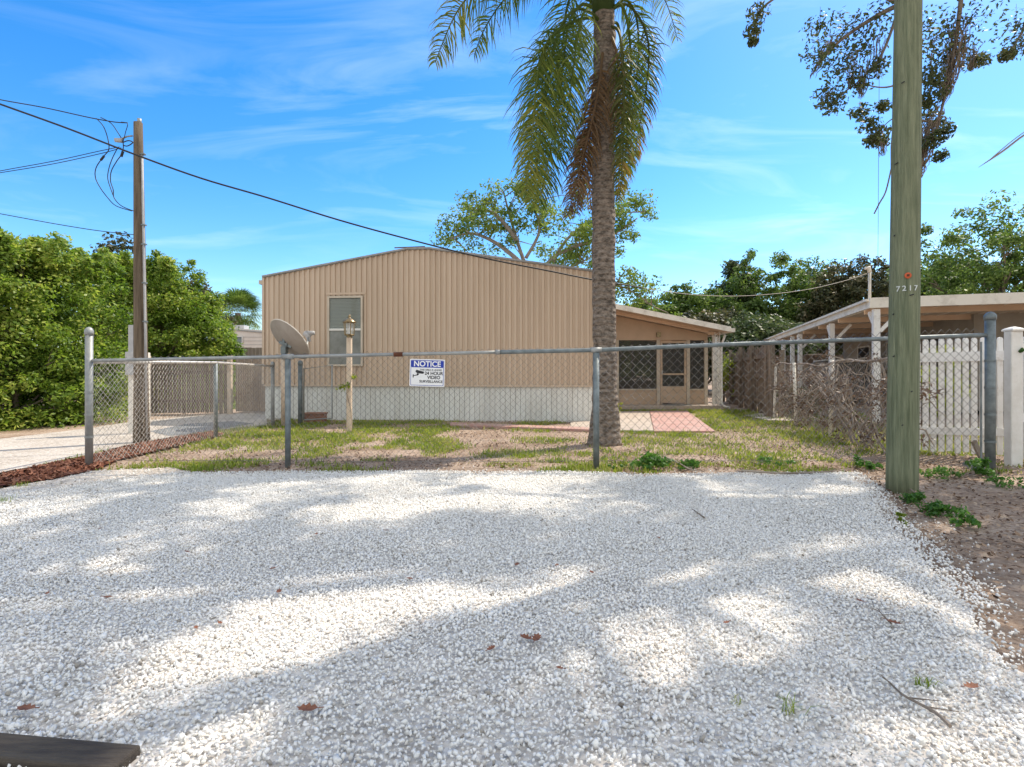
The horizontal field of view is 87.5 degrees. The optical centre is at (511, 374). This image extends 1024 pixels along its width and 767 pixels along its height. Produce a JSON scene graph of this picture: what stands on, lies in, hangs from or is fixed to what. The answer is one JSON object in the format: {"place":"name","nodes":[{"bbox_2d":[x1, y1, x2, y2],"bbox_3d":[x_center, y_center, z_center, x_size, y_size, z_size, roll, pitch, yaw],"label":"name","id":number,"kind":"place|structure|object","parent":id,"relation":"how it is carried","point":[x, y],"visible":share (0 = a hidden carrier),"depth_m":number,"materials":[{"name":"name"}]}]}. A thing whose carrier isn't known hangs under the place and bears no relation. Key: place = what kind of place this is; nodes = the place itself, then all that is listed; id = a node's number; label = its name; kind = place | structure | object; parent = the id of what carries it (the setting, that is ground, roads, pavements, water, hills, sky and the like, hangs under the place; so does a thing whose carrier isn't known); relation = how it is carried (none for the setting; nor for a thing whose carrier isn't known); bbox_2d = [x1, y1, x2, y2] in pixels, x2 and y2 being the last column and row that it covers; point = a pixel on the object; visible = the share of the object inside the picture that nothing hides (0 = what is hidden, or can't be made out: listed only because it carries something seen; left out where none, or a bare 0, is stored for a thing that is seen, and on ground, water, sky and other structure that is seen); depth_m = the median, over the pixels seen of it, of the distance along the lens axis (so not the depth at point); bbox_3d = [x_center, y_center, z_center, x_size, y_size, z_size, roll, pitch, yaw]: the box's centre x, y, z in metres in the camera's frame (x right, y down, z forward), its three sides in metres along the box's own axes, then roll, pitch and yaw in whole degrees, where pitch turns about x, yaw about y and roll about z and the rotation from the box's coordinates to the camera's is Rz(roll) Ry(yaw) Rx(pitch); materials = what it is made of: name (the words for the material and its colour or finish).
{"place":"outdoors","nodes":[
{"label":"outdoors","id":0,"kind":"place"},
{"bbox_2d":[0,413,266,472],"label":"driveway","id":1,"kind":"structure","parent":0,"point":[18,452],"depth_m":8.04,"materials":[{"name":"grey concrete"}]},
{"bbox_2d":[125,325,149,432],"bbox_3d":[-6.497,0.112,9.279,0.349,1.926,0.135,0,0,0],"label":"post","id":2,"kind":"object","parent":1,"relation":"on","point":[129,354],"visible":0.3,"depth_m":9.29,"materials":[{"name":"grey plastic"}]},
{"bbox_2d":[150,421,250,435],"bbox_3d":[-6.024,1.023,10.270,1.382,0.001,2.794,0,0,0],"label":"asphalt patch","id":3,"kind":"object","parent":1,"relation":"on","point":[195,427],"visible":0.62,"depth_m":10.25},
{"bbox_2d":[0,378,1023,672],"bbox_3d":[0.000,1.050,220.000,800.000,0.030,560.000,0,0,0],"label":"ground","id":4,"kind":"structure","parent":0,"point":[1004,576],"depth_m":5.91,"materials":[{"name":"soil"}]},
{"bbox_2d":[0,238,84,423],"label":"shrub","id":5,"kind":"object","parent":4,"relation":"on","point":[28,412],"visible":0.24,"depth_m":10.50,"materials":[{"name":"green plant"}]},
{"bbox_2d":[0,226,112,431],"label":"shrub","id":6,"kind":"object","parent":4,"relation":"on","point":[12,253],"visible":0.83,"depth_m":10.39,"materials":[{"name":"green plant"}]},
{"bbox_2d":[0,236,132,426],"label":"shrub","id":7,"kind":"object","parent":4,"relation":"on","point":[103,317],"visible":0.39,"depth_m":11.43,"materials":[{"name":"green plant"}]},
{"bbox_2d":[0,733,139,766],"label":"edging timber","id":8,"kind":"object","parent":4,"relation":"on","point":[16,750],"visible":1,"depth_m":1.40,"materials":[{"name":"grey wood"}]},
{"bbox_2d":[0,467,188,495],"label":"gravel apron","id":9,"kind":"object","parent":4,"relation":"on","point":[77,476],"visible":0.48,"depth_m":5.31,"materials":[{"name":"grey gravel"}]},
{"bbox_2d":[71,231,132,356],"bbox_3d":[-12.452,-1.733,16.992,2.896,5.584,2.573,0,0,0],"label":"conifer tree","id":10,"kind":"object","parent":4,"relation":"on","point":[119,247],"visible":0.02,"depth_m":16.78,"materials":[{"name":"green plant"}]},
{"bbox_2d":[41,246,175,411],"bbox_3d":[-11.528,-1.162,15.689,3.706,4.949,2.854,0,0,0],"label":"shrub","id":11,"kind":"object","parent":4,"relation":"on","point":[126,256],"visible":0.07,"depth_m":15.06,"materials":[{"name":"green plant"}]},
{"bbox_2d":[0,431,223,485],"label":"mulch strip","id":12,"kind":"object","parent":4,"relation":"on","point":[97,468],"visible":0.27,"depth_m":5.70,"materials":[{"name":"brown wood"}]},
{"bbox_2d":[114,118,150,442],"bbox_3d":[-5.702,-1.363,8.069,0.447,4.987,0.229,0,0,-4],"label":"utility pole","id":13,"kind":"object","parent":4,"relation":"on","point":[140,339],"visible":0.94,"depth_m":8.02,"materials":[{"name":"wood"}]},
{"bbox_2d":[0,148,113,170],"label":"overhead wire","id":14,"kind":"object","parent":13,"relation":"attached to","point":[57,160],"visible":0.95,"depth_m":7.97,"materials":[{"name":"black"}]},
{"bbox_2d":[0,149,115,172],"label":"overhead wire","id":15,"kind":"object","parent":13,"relation":"attached to","point":[56,163],"visible":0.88,"depth_m":8.05,"materials":[{"name":"black"}]},
{"bbox_2d":[0,99,127,122],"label":"overhead wire","id":16,"kind":"object","parent":13,"relation":"attached to","point":[62,111],"visible":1,"depth_m":7.97,"materials":[{"name":"black"}]},
{"bbox_2d":[94,118,131,210],"bbox_3d":[-5.910,-3.104,7.927,0.554,1.384,0.013,0,0,0],"label":"drip loop","id":17,"kind":"object","parent":16,"relation":"hanging from","point":[99,162],"visible":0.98,"depth_m":7.92,"materials":[{"name":"black rubber"}]},
{"bbox_2d":[100,117,132,210],"bbox_3d":[-5.890,-3.131,7.977,0.497,1.407,0.013,0,0,0],"label":"drip loop","id":18,"kind":"object","parent":16,"relation":"hanging from","point":[114,165],"visible":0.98,"depth_m":7.97,"materials":[{"name":"black rubber"}]},
{"bbox_2d":[0,213,132,234],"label":"overhead wire","id":19,"kind":"object","parent":13,"relation":"attached to","point":[66,225],"visible":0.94,"depth_m":8.13,"materials":[{"name":"black"}]},
{"bbox_2d":[0,103,641,287],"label":"overhead cable","id":20,"kind":"object","parent":13,"relation":"attached to","point":[294,205],"visible":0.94,"depth_m":8.39,"materials":[{"name":"black plastic"}]},
{"bbox_2d":[645,273,866,295],"bbox_3d":[4.965,-1.824,10.639,5.270,0.623,0.011,0,0,-15],"label":"service wire","id":21,"kind":"object","parent":20,"relation":"attached to","point":[756,295],"visible":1,"depth_m":10.67,"materials":[{"name":"beige"}]},
{"bbox_2d":[102,249,217,412],"bbox_3d":[-10.382,-1.144,15.808,3.853,4.864,3.064,0,0,0],"label":"shrub","id":22,"kind":"object","parent":4,"relation":"on","point":[162,269],"visible":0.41,"depth_m":15.12,"materials":[{"name":"green plant"}]},
{"bbox_2d":[93,361,274,461],"bbox_3d":[-4.777,0.420,8.442,0.086,1.360,4.927,0,0,-2],"label":"chain link fence","id":23,"kind":"object","parent":4,"relation":"on","point":[215,394],"visible":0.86,"depth_m":8.05,"materials":[{"name":"metal"}]},
{"bbox_2d":[150,356,233,413],"bbox_3d":[-8.434,0.300,13.830,2.426,1.550,0.160,0,0,0],"label":"board fence","id":24,"kind":"object","parent":4,"relation":"on","point":[206,383],"visible":0.46,"depth_m":13.89,"materials":[{"name":"grey wood"}]},
{"bbox_2d":[149,270,241,356],"bbox_3d":[-10.280,-1.112,16.959,2.871,4.330,2.625,0,0,38],"label":"deciduous tree","id":25,"kind":"object","parent":4,"relation":"on","point":[205,286],"visible":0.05,"depth_m":17.00,"materials":[{"name":"green plant"}]},
{"bbox_2d":[148,290,245,410],"bbox_3d":[-9.667,-0.638,16.291,3.014,3.792,2.840,0,0,0],"label":"shrub","id":26,"kind":"object","parent":4,"relation":"on","point":[227,336],"visible":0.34,"depth_m":15.82,"materials":[{"name":"green plant"}]},
{"bbox_2d":[195,336,246,409],"bbox_3d":[-9.249,0.037,16.583,2.045,2.536,2.162,0,0,0],"label":"shrub","id":27,"kind":"object","parent":4,"relation":"on","point":[236,352],"visible":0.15,"depth_m":16.53,"materials":[{"name":"green plant"}]},
{"bbox_2d":[218,287,261,329],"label":"cabbage palm","id":28,"kind":"object","parent":4,"relation":"on","point":[238,298],"visible":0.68,"depth_m":29.58,"materials":[{"name":"green plant"}]},
{"bbox_2d":[228,325,261,347],"bbox_3d":[-11.459,-0.760,25.473,3.362,3.020,3.055,0,0,0],"label":"travel trailer","id":29,"kind":"object","parent":4,"relation":"on","point":[247,337],"visible":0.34,"depth_m":24.00,"materials":[{"name":"grey metal"}]},
{"bbox_2d":[234,347,261,402],"bbox_3d":[-9.640,0.035,18.975,2.158,1.990,0.070,0,0,0],"label":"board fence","id":30,"kind":"object","parent":4,"relation":"on","point":[251,351],"visible":0.12,"depth_m":18.99,"materials":[{"name":"wood"}]},
{"bbox_2d":[234,359,264,411],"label":"garden wall","id":31,"kind":"structure","parent":4,"relation":"on","point":[256,375],"depth_m":14.59,"materials":[{"name":"grey concrete"}]},
{"bbox_2d":[270,319,314,425],"bbox_3d":[-4.458,0.008,10.733,0.906,2.184,0.829,0,0,0],"label":"satellite dish","id":32,"kind":"object","parent":4,"relation":"on","point":[289,338],"visible":0.92,"depth_m":10.62,"materials":[{"name":"paint"}]},
{"bbox_2d":[298,360,332,423],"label":"gate","id":33,"kind":"structure","parent":4,"relation":"on","point":[301,379],"depth_m":11.12,"materials":[{"name":"metal"}]},
{"bbox_2d":[305,412,327,422],"bbox_3d":[-4.248,0.941,11.560,0.460,0.228,0.280,0,0,0],"label":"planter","id":34,"kind":"object","parent":4,"relation":"on","point":[321,414],"visible":0.42,"depth_m":11.44,"materials":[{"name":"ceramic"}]},
{"bbox_2d":[342,314,355,432],"bbox_3d":[-2.948,0.008,9.692,0.250,2.184,0.250,0,0,0],"label":"lamp post","id":35,"kind":"object","parent":4,"relation":"on","point":[350,321],"visible":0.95,"depth_m":9.65,"materials":[{"name":"beige metal"}]},
{"bbox_2d":[336,370,356,424],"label":"climbing vine","id":36,"kind":"object","parent":35,"relation":"attached to","point":[343,385],"visible":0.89,"depth_m":9.63,"materials":[{"name":"green plant"}]},
{"bbox_2d":[259,246,592,421],"bbox_3d":[-1.284,-0.885,19.965,7.669,3.951,16.130,0,0,5],"label":"mobile home","id":37,"kind":"object","parent":4,"relation":"on","point":[416,299],"visible":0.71,"depth_m":11.97,"materials":[{"name":"beige metal"}]},
{"bbox_2d":[327,296,362,365],"bbox_3d":[-3.781,-0.975,12.128,0.825,1.595,0.065,0,0,5],"label":"window","id":38,"kind":"structure","parent":37,"relation":"in","point":[339,308],"depth_m":12.13,"materials":[{"name":"white paint"}]},
{"bbox_2d":[0,473,1023,766],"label":"gravel pad","id":39,"kind":"object","parent":4,"relation":"on","point":[912,755],"visible":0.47,"depth_m":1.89,"materials":[{"name":"grey gravel"}]},
{"bbox_2d":[17,703,39,709],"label":"dead leaf","id":40,"kind":"object","parent":39,"relation":"on","point":[26,707],"visible":1,"depth_m":1.59,"materials":[{"name":"brown plant"}]},
{"bbox_2d":[296,702,323,710],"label":"dead leaf","id":41,"kind":"object","parent":39,"relation":"on","point":[307,707],"visible":1,"depth_m":1.59,"materials":[{"name":"brown plant"}]},
{"bbox_2d":[0,464,951,527],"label":"gravel","id":42,"kind":"structure","parent":39,"relation":"on","point":[613,479],"depth_m":4.33,"materials":[{"name":"grey gravel"}]},
{"bbox_2d":[741,468,850,473],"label":"fallen twig","id":43,"kind":"object","parent":42,"relation":"on","point":[767,472],"visible":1,"depth_m":5.42,"materials":[{"name":"brown wood"}]},
{"bbox_2d":[895,512,907,526],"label":"weed clump","id":44,"kind":"object","parent":42,"relation":"on","point":[899,514],"visible":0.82,"depth_m":3.68,"materials":[{"name":"green plant"}]},
{"bbox_2d":[531,633,540,642],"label":"dead leaf","id":45,"kind":"object","parent":39,"relation":"on","point":[536,637],"visible":1,"depth_m":2.01,"materials":[{"name":"brown plant"}]},
{"bbox_2d":[772,690,812,716],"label":"grass tuft","id":46,"kind":"object","parent":39,"relation":"on","point":[792,704],"visible":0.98,"depth_m":1.61,"materials":[{"name":"green plant"}]},
{"bbox_2d":[882,675,958,727],"bbox_3d":[1.253,0.993,1.637,0.079,0.017,0.247,0,0,-9],"label":"fallen twig","id":47,"kind":"object","parent":39,"relation":"on","point":[941,717],"visible":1,"depth_m":1.60,"materials":[{"name":"brown wood"}]},
{"bbox_2d":[909,669,944,687],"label":"grass tuft","id":48,"kind":"object","parent":39,"relation":"on","point":[926,680],"visible":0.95,"depth_m":1.74,"materials":[{"name":"green plant"}]},
{"bbox_2d":[962,681,978,687],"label":"dead leaf","id":49,"kind":"object","parent":39,"relation":"on","point":[971,685],"visible":1,"depth_m":1.70,"materials":[{"name":"brown plant"}]},
{"bbox_2d":[450,422,588,431],"bbox_3d":[0.253,1.042,10.265,3.501,0.095,0.465,0,0,22],"label":"brick edging","id":50,"kind":"object","parent":4,"relation":"on","point":[515,426],"visible":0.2,"depth_m":10.19,"materials":[{"name":"red brick"}]},
{"bbox_2d":[43,407,1023,473],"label":"grass","id":51,"kind":"structure","parent":4,"relation":"on","point":[193,466],"depth_m":7.78,"materials":[{"name":"green plant"}]},
{"bbox_2d":[84,312,996,468],"bbox_3d":[0.315,0.202,5.960,10.147,1.796,0.115,0,0,0],"label":"chain link fence","id":52,"kind":"object","parent":4,"relation":"on","point":[990,360],"visible":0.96,"depth_m":5.98,"materials":[{"name":"metal"}]},
{"bbox_2d":[409,359,444,386],"bbox_3d":[-0.939,-0.014,5.914,0.395,0.312,0.008,0,0,0],"label":"warning sign","id":53,"kind":"object","parent":52,"relation":"attached to","point":[427,372],"visible":1,"depth_m":5.91,"materials":[{"name":"white plastic"}]},
{"bbox_2d":[427,0,686,446],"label":"queen palm","id":54,"kind":"object","parent":4,"relation":"on","point":[608,118],"visible":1,"depth_m":7.79,"materials":[{"name":"green plant"}]},
{"bbox_2d":[429,176,685,317],"bbox_3d":[1.969,-4.168,23.861,11.603,10.472,5.800,0,0,0],"label":"deciduous tree","id":55,"kind":"object","parent":4,"relation":"on","point":[583,230],"visible":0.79,"depth_m":23.79,"materials":[{"name":"green plant"}]},
{"bbox_2d":[570,411,652,431],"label":"walkway","id":56,"kind":"structure","parent":4,"relation":"on","point":[630,420],"depth_m":11.28,"materials":[{"name":"concrete"}]},
{"bbox_2d":[625,295,654,309],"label":"deciduous tree","id":57,"kind":"object","parent":4,"relation":"on","point":[643,306],"depth_m":35.53,"materials":[{"name":"green plant"}]},
{"bbox_2d":[625,451,669,469],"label":"weed clump","id":58,"kind":"object","parent":4,"relation":"on","point":[648,459],"visible":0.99,"depth_m":5.80,"materials":[{"name":"green plant"}]},
{"bbox_2d":[592,304,734,409],"bbox_3d":[4.613,-0.580,18.600,5.425,3.299,6.700,0,0,0],"label":"screened porch","id":59,"kind":"object","parent":4,"relation":"on","point":[638,327],"visible":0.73,"depth_m":16.45,"materials":[{"name":"metal"}]},
{"bbox_2d":[660,341,685,403],"bbox_3d":[4.957,-0.047,16.426,0.791,1.935,0.072,0,0,0],"label":"door","id":60,"kind":"structure","parent":59,"relation":"in","point":[677,366],"depth_m":16.45,"materials":[{"name":"grey"}]},
{"bbox_2d":[666,458,701,470],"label":"weed clump","id":61,"kind":"object","parent":4,"relation":"on","point":[692,463],"visible":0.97,"depth_m":5.87,"materials":[{"name":"green plant"}]},
{"bbox_2d":[647,280,754,375],"bbox_3d":[11.886,-2.519,34.137,8.918,7.149,5.581,0,0,0],"label":"deciduous tree","id":62,"kind":"object","parent":4,"relation":"on","point":[677,302],"visible":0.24,"depth_m":33.02,"materials":[{"name":"green plant"}]},
{"bbox_2d":[682,305,750,393],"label":"oak tree","id":63,"kind":"object","parent":4,"relation":"on","point":[714,318],"visible":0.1,"depth_m":27.16,"materials":[{"name":"green plant"}]},
{"bbox_2d":[718,351,736,395],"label":"shrub","id":64,"kind":"object","parent":4,"relation":"on","point":[726,379],"visible":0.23,"depth_m":18.76,"materials":[{"name":"green plant"}]},
{"bbox_2d":[701,258,764,314],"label":"pine tree","id":65,"kind":"object","parent":4,"relation":"on","point":[728,270],"visible":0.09,"depth_m":35.68,"materials":[{"name":"green plant"}]},
{"bbox_2d":[723,339,784,417],"bbox_3d":[7.159,0.125,16.616,0.372,1.954,8.307,0,0,13],"label":"wooden fence","id":66,"kind":"object","parent":4,"relation":"on","point":[747,388],"visible":0.7,"depth_m":14.84,"materials":[{"name":"brown wood"}]},
{"bbox_2d":[708,308,827,372],"bbox_3d":[12.180,-1.179,27.605,6.520,4.479,6.442,0,0,0],"label":"oak tree","id":67,"kind":"object","parent":4,"relation":"on","point":[758,327],"visible":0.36,"depth_m":25.64,"materials":[{"name":"green plant"}]},
{"bbox_2d":[753,455,795,466],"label":"weed clump","id":68,"kind":"object","parent":4,"relation":"on","point":[764,460],"visible":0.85,"depth_m":6.00,"materials":[{"name":"green plant"}]},
{"bbox_2d":[721,248,847,353],"bbox_3d":[17.198,-3.599,34.203,8.709,9.303,5.689,0,0,0],"label":"oak tree","id":69,"kind":"object","parent":4,"relation":"on","point":[787,308],"visible":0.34,"depth_m":33.26,"materials":[{"name":"green plant"}]},
{"bbox_2d":[776,384,828,415],"bbox_3d":[7.027,0.695,13.145,1.202,0.933,1.107,0,0,-19],"label":"shrub","id":70,"kind":"object","parent":4,"relation":"on","point":[801,401],"visible":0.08,"depth_m":13.12,"materials":[{"name":"brown plant"}]},
{"bbox_2d":[775,355,842,395],"bbox_3d":[12.716,0.100,23.950,5.200,1.950,0.115,0,0,17],"label":"board fence","id":71,"kind":"object","parent":4,"relation":"on","point":[806,358],"visible":0.1,"depth_m":23.88,"materials":[{"name":"wood"}]},
{"bbox_2d":[772,265,852,354],"bbox_3d":[21.392,-3.498,37.843,7.656,9.109,5.818,0,0,0],"label":"oak tree","id":72,"kind":"object","parent":4,"relation":"on","point":[811,272],"visible":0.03,"depth_m":37.22,"materials":[{"name":"green plant"}]},
{"bbox_2d":[773,357,887,450],"bbox_3d":[5.394,0.414,9.521,0.136,1.374,6.433,0,0,14],"label":"chain link fence","id":73,"kind":"object","parent":4,"relation":"on","point":[831,425],"visible":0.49,"depth_m":8.73,"materials":[{"name":"grey metal"}]},
{"bbox_2d":[766,350,948,461],"bbox_3d":[5.395,0.376,9.217,1.185,1.551,6.093,0,0,13],"label":"dry vine","id":74,"kind":"object","parent":73,"relation":"hanging from","point":[804,412],"visible":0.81,"depth_m":8.25,"materials":[{"name":"brown plant"}]},
{"bbox_2d":[793,253,888,354],"bbox_3d":[20.219,-3.030,30.845,6.771,8.171,5.142,0,0,35],"label":"oak tree","id":75,"kind":"object","parent":4,"relation":"on","point":[828,300],"visible":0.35,"depth_m":30.73,"materials":[{"name":"green plant"}]},
{"bbox_2d":[853,454,884,469],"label":"weed clump","id":76,"kind":"object","parent":4,"relation":"on","point":[869,465],"visible":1,"depth_m":5.81,"materials":[{"name":"green plant"}]},
{"bbox_2d":[742,0,1023,213],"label":"oak tree","id":77,"kind":"object","parent":4,"relation":"on","point":[931,139],"visible":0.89,"depth_m":7.34,"materials":[{"name":"green plant"}]},
{"bbox_2d":[776,398,1003,427],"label":"carport slab","id":78,"kind":"structure","parent":4,"relation":"on","point":[978,414],"depth_m":13.18,"materials":[{"name":"concrete"}]},
{"bbox_2d":[766,292,1023,421],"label":"carport","id":79,"kind":"object","parent":78,"relation":"on","point":[866,317],"visible":0.42,"depth_m":12.38,"materials":[{"name":"white paint"}]},
{"bbox_2d":[864,266,871,298],"bbox_3d":[7.520,-1.887,11.295,0.146,0.795,0.089,0,0,0],"label":"service mast","id":80,"kind":"object","parent":79,"relation":"attached to","point":[868,269],"visible":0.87,"depth_m":11.27,"materials":[{"name":"white metal"}]},
{"bbox_2d":[843,312,1023,413],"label":"mobile home","id":81,"kind":"object","parent":78,"relation":"on","point":[1003,320],"visible":0.19,"depth_m":13.38,"materials":[{"name":"grey metal"}]},
{"bbox_2d":[857,345,870,365],"bbox_3d":[13.273,-0.600,20.157,0.077,0.910,1.400,0,0,17],"label":"window","id":82,"kind":"structure","parent":81,"relation":"in","point":[864,348],"depth_m":20.08,"materials":[{"name":"grey"}]},
{"bbox_2d":[923,334,946,367],"bbox_3d":[11.571,-0.600,14.612,0.077,0.910,1.400,0,0,17],"label":"window","id":83,"kind":"structure","parent":81,"relation":"in","point":[941,334],"depth_m":14.53,"materials":[{"name":"grey"}]},
{"bbox_2d":[885,0,922,493],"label":"utility pole","id":84,"kind":"object","parent":4,"relation":"on","point":[903,423],"visible":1,"depth_m":4.65,"materials":[{"name":"green"}]},
{"bbox_2d":[899,490,927,505],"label":"weed clump","id":85,"kind":"object","parent":4,"relation":"on","point":[915,497],"visible":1,"depth_m":4.30,"materials":[{"name":"green plant"}]},
{"bbox_2d":[886,244,990,295],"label":"deciduous tree","id":86,"kind":"object","parent":4,"relation":"on","point":[923,289],"visible":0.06,"depth_m":24.85,"materials":[{"name":"green plant"}]},
{"bbox_2d":[919,465,964,479],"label":"weed clump","id":87,"kind":"object","parent":4,"relation":"on","point":[942,470],"visible":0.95,"depth_m":5.37,"materials":[{"name":"green plant"}]},
{"bbox_2d":[916,498,970,517],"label":"weed clump","id":88,"kind":"object","parent":4,"relation":"on","point":[938,506],"visible":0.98,"depth_m":3.90,"materials":[{"name":"green plant"}]},
{"bbox_2d":[921,344,970,436],"bbox_3d":[6.901,0.267,8.548,1.194,1.573,0.968,0,0,0],"label":"shrub","id":89,"kind":"object","parent":4,"relation":"on","point":[945,385],"visible":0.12,"depth_m":8.52,"materials":[{"name":"green plant"}]},
{"bbox_2d":[948,509,981,528],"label":"weed clump","id":90,"kind":"object","parent":4,"relation":"on","point":[969,519],"visible":1,"depth_m":3.64,"materials":[{"name":"green plant"}]},
{"bbox_2d":[919,337,1023,454],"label":"picket fence","id":91,"kind":"object","parent":4,"relation":"on","point":[934,357],"visible":0.45,"depth_m":6.89,"materials":[{"name":"white paint"}]},
{"bbox_2d":[921,190,1023,295],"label":"deciduous tree","id":92,"kind":"object","parent":4,"relation":"on","point":[996,277],"visible":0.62,"depth_m":19.66,"materials":[{"name":"green plant"}]},
{"bbox_2d":[971,440,983,458],"bbox_3d":[5.396,0.910,6.176,0.176,0.301,0.035,0,0,0],"label":"broken stake","id":93,"kind":"object","parent":4,"relation":"on","point":[975,448],"visible":0.43,"depth_m":6.16,"materials":[{"name":"grey wood"}]},
{"bbox_2d":[964,457,995,475],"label":"weed clump","id":94,"kind":"object","parent":4,"relation":"on","point":[980,464],"visible":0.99,"depth_m":5.44,"materials":[{"name":"green plant"}]},
{"bbox_2d":[981,474,1023,488],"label":"weed clump","id":95,"kind":"object","parent":4,"relation":"on","point":[996,478],"visible":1,"depth_m":4.92,"materials":[{"name":"green plant"}]},
{"bbox_2d":[1001,327,1023,467],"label":"fence post","id":96,"kind":"object","parent":4,"relation":"on","point":[1013,394],"visible":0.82,"depth_m":6.05,"materials":[{"name":"white paint"}]},
{"bbox_2d":[1023,342,1023,458],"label":"picket fence","id":97,"kind":"object","parent":4,"relation":"on","point":[1023,402],"visible":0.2,"depth_m":6.27,"materials":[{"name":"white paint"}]},
{"bbox_2d":[0,0,1023,358],"label":"sky","id":98,"kind":"structure","parent":0,"point":[332,108],"materials":[{"name":"blue"}]},
{"bbox_2d":[650,411,715,432],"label":"patio","id":99,"kind":"structure","parent":0,"point":[665,423],"depth_m":11.22,"materials":[{"name":"pink concrete"}]},
{"bbox_2d":[746,413,822,420],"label":"path","id":100,"kind":"structure","parent":0,"point":[764,417],"depth_m":12.63,"materials":[{"name":"concrete"}]},
{"bbox_2d":[803,359,886,405],"bbox_3d":[11.293,0.277,18.464,1.780,1.543,4.490,0,0,17],"label":"parked car","id":101,"kind":"object","parent":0,"point":[854,363],"visible":0.16,"depth_m":17.49,"materials":[{"name":"grey paint"}]},
{"bbox_2d":[878,30,879,210],"bbox_3d":[7.416,-5.112,10.800,0.063,5.976,0.009,0,0,0],"label":"guy wire","id":102,"kind":"object","parent":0,"point":[878,162],"visible":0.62,"depth_m":10.80,"materials":[{"name":"metal"}]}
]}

